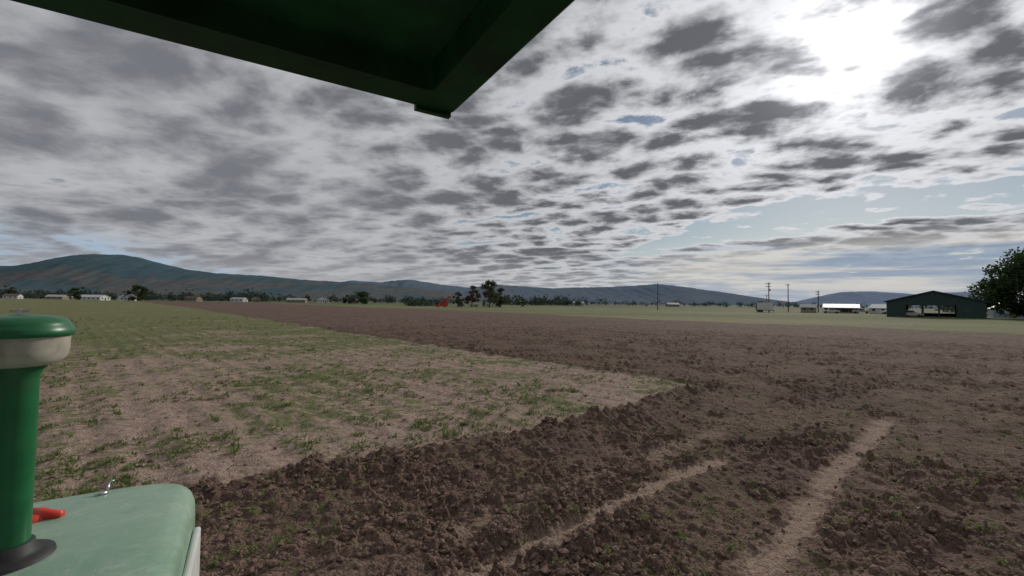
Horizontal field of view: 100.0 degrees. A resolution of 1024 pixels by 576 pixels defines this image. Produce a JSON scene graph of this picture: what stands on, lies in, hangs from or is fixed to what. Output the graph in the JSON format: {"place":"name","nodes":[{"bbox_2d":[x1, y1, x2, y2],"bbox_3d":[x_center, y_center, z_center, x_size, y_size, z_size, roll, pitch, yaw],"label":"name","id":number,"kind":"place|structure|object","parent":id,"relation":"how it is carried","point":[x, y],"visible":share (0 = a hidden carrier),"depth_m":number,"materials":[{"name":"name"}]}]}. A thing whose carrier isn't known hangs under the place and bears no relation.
{"place":"outdoors","nodes":[
{"label":"outdoors","id":0,"kind":"place"},
{"bbox_2d":[0,254,486,301],"bbox_3d":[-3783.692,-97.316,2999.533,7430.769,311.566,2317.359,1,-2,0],"label":"hill","id":1,"kind":"structure","parent":0,"point":[118,274],"depth_m":2573.33,"materials":[{"name":"green plant"}]},
{"bbox_2d":[318,298,328,302],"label":"walls","id":2,"kind":"structure","parent":0,"point":[325,299],"depth_m":361.61,"materials":[{"name":"white paint"}]},
{"bbox_2d":[0,298,1023,575],"bbox_3d":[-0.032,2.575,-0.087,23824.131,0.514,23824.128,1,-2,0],"label":"ground","id":3,"kind":"structure","parent":0,"point":[958,346],"depth_m":9.25,"materials":[{"name":"soil"}]},
{"bbox_2d":[2,294,22,298],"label":"walls","id":4,"kind":"structure","parent":3,"relation":"on","point":[19,296],"depth_m":388.97,"materials":[{"name":"white paint"}]},
{"bbox_2d":[2,294,23,295],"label":"roof","id":5,"kind":"structure","parent":4,"relation":"on","point":[11,295],"depth_m":389.56,"materials":[{"name":"grey metal"}]},
{"bbox_2d":[45,295,68,298],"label":"walls","id":6,"kind":"structure","parent":3,"relation":"on","point":[66,296],"depth_m":376.87,"materials":[{"name":"beige"}]},
{"bbox_2d":[44,295,68,296],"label":"roof","id":7,"kind":"structure","parent":6,"relation":"on","point":[55,296],"depth_m":377.03,"materials":[{"name":"grey metal"}]},
{"bbox_2d":[67,288,83,299],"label":"deciduous tree","id":8,"kind":"object","parent":3,"relation":"on","point":[76,293],"visible":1,"depth_m":324.04,"materials":[{"name":"green plant"}]},
{"bbox_2d":[73,295,110,299],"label":"walls","id":9,"kind":"structure","parent":3,"relation":"on","point":[99,298],"depth_m":345.30,"materials":[{"name":"white paint"}]},
{"bbox_2d":[79,295,111,297],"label":"roof","id":10,"kind":"structure","parent":9,"relation":"on","point":[93,295],"depth_m":347.96,"materials":[{"name":"metal"}]},
{"bbox_2d":[123,295,136,300],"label":"walls","id":11,"kind":"structure","parent":3,"relation":"on","point":[126,297],"depth_m":333.54,"materials":[{"name":"white paint"}]},
{"bbox_2d":[127,284,149,300],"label":"deciduous tree","id":12,"kind":"object","parent":3,"relation":"on","point":[144,291],"visible":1,"depth_m":334.06,"materials":[{"name":"green plant"}]},
{"bbox_2d":[185,297,202,300],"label":"walls","id":13,"kind":"structure","parent":3,"relation":"on","point":[198,298],"depth_m":358.27,"materials":[{"name":"beige"}]},
{"bbox_2d":[184,296,201,298],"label":"roof","id":14,"kind":"structure","parent":13,"relation":"on","point":[191,297],"depth_m":359.40,"materials":[{"name":"grey metal"}]},
{"bbox_2d":[230,298,247,301],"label":"walls","id":15,"kind":"structure","parent":3,"relation":"on","point":[238,300],"depth_m":371.26,"materials":[{"name":"white paint"}]},
{"bbox_2d":[0,0,574,575],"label":"tractor","id":16,"kind":"object","parent":3,"relation":"on","point":[442,58],"visible":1,"depth_m":0.89,"materials":[{"name":"green paint"}]},
{"bbox_2d":[286,299,306,302],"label":"walls","id":17,"kind":"structure","parent":3,"relation":"on","point":[295,301],"depth_m":368.41,"materials":[{"name":"beige"}]},
{"bbox_2d":[286,298,307,299],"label":"roof","id":18,"kind":"structure","parent":17,"relation":"on","point":[296,299],"depth_m":369.99,"materials":[{"name":"grey metal"}]},
{"bbox_2d":[342,295,354,303],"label":"deciduous tree","id":19,"kind":"object","parent":3,"relation":"on","point":[350,300],"visible":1,"depth_m":308.74,"materials":[{"name":"green plant"}]},
{"bbox_2d":[34,316,692,501],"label":"grass","id":20,"kind":"structure","parent":3,"relation":"on","point":[123,477],"depth_m":10.19,"materials":[{"name":"green plant"}]},
{"bbox_2d":[355,291,373,303],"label":"deciduous tree","id":21,"kind":"object","parent":3,"relation":"on","point":[363,294],"visible":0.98,"depth_m":297.67,"materials":[{"name":"green plant"}]},
{"bbox_2d":[205,385,575,458],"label":"tall weeds","id":22,"kind":"object","parent":3,"relation":"on","point":[357,434],"visible":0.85,"depth_m":8.20,"materials":[{"name":"green plant"}]},
{"bbox_2d":[435,296,450,306],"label":"grain auger","id":23,"kind":"object","parent":3,"relation":"on","point":[444,304],"visible":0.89,"depth_m":187.68,"materials":[{"name":"red paint"}]},
{"bbox_2d":[452,292,463,306],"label":"deciduous tree","id":24,"kind":"object","parent":3,"relation":"on","point":[458,300],"visible":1,"depth_m":204.78,"materials":[{"name":"green plant"}]},
{"bbox_2d":[464,285,481,306],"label":"deciduous tree","id":25,"kind":"object","parent":3,"relation":"on","point":[470,296],"visible":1,"depth_m":202.64,"materials":[{"name":"green plant"}]},
{"bbox_2d":[0,284,971,312],"bbox_3d":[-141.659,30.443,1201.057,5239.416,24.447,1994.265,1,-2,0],"label":"distant trees","id":26,"kind":"object","parent":3,"relation":"on","point":[408,301],"visible":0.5,"depth_m":456.77,"materials":[{"name":"green plant"}]},
{"bbox_2d":[481,280,501,307],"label":"deciduous tree","id":27,"kind":"object","parent":3,"relation":"on","point":[490,294],"visible":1,"depth_m":198.98,"materials":[{"name":"green plant"}]},
{"bbox_2d":[494,288,507,306],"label":"deciduous tree","id":28,"kind":"object","parent":3,"relation":"on","point":[500,301],"visible":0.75,"depth_m":206.46,"materials":[{"name":"green plant"}]},
{"bbox_2d":[517,298,524,305],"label":"deciduous tree","id":29,"kind":"object","parent":3,"relation":"on","point":[522,301],"visible":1,"depth_m":209.64,"materials":[{"name":"green plant"}]},
{"bbox_2d":[36,330,1023,575],"bbox_3d":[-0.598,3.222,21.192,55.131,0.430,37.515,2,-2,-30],"label":"soil clods","id":30,"kind":"object","parent":3,"relation":"on","point":[878,568],"visible":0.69,"depth_m":5.19,"materials":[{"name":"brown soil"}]},
{"bbox_2d":[665,303,679,306],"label":"walls","id":31,"kind":"structure","parent":3,"relation":"on","point":[666,304],"depth_m":450.71,"materials":[{"name":"beige"}]},
{"bbox_2d":[756,302,773,311],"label":"cargo trailer","id":32,"kind":"object","parent":3,"relation":"on","point":[760,307],"visible":0.95,"depth_m":164.92,"materials":[{"name":"white paint"}]},
{"bbox_2d":[766,282,770,311],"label":"utility pole","id":33,"kind":"object","parent":3,"relation":"on","point":[768,283],"visible":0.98,"depth_m":168.00,"materials":[{"name":"brown wood"}]},
{"bbox_2d":[799,304,817,312],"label":"shed","id":34,"kind":"structure","parent":3,"relation":"on","point":[808,308],"depth_m":174.31,"materials":[{"name":"beige metal"}]},
{"bbox_2d":[822,308,839,312],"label":"pickup truck","id":35,"kind":"object","parent":3,"relation":"on","point":[831,310],"visible":0.98,"depth_m":162.13,"materials":[{"name":"white paint"}]},
{"bbox_2d":[822,304,859,312],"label":"equipment shed","id":36,"kind":"structure","parent":3,"relation":"on","point":[845,308],"depth_m":172.96,"materials":[{"name":"beige metal"}]},
{"bbox_2d":[852,309,869,313],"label":"pickup truck","id":37,"kind":"object","parent":3,"relation":"on","point":[860,310],"visible":1,"depth_m":164.18,"materials":[{"name":"grey metal"}]},
{"bbox_2d":[868,304,886,313],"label":"shed","id":38,"kind":"structure","parent":3,"relation":"on","point":[875,308],"depth_m":165.71,"materials":[{"name":"white paint"}]},
{"bbox_2d":[906,310,923,316],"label":"pickup truck","id":39,"kind":"object","parent":3,"relation":"on","point":[910,312],"visible":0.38,"depth_m":111.34,"materials":[{"name":"white paint"}]},
{"bbox_2d":[884,290,989,318],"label":"barn","id":40,"kind":"structure","parent":3,"relation":"on","point":[966,307],"depth_m":107.35,"materials":[{"name":"green metal"}]},
{"bbox_2d":[965,247,1023,317],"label":"deciduous tree","id":41,"kind":"object","parent":3,"relation":"on","point":[1003,289],"visible":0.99,"depth_m":102.83,"materials":[{"name":"green plant"}]},
{"bbox_2d":[987,302,1023,317],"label":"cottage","id":42,"kind":"structure","parent":3,"relation":"on","point":[993,313],"depth_m":120.30,"materials":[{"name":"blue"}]},
{"bbox_2d":[0,0,1023,301],"label":"sky","id":43,"kind":"structure","parent":0,"point":[739,147],"materials":[{"name":"grey"}]},
{"bbox_2d":[344,280,819,305],"bbox_3d":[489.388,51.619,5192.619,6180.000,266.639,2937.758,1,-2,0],"label":"hill","id":44,"kind":"structure","parent":0,"point":[645,294],"depth_m":4677.29,"materials":[{"name":"green plant"}]},
{"bbox_2d":[796,291,983,307],"bbox_3d":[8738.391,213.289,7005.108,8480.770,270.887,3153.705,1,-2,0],"label":"hill","id":45,"kind":"structure","parent":0,"point":[868,298],"depth_m":6642.81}
]}

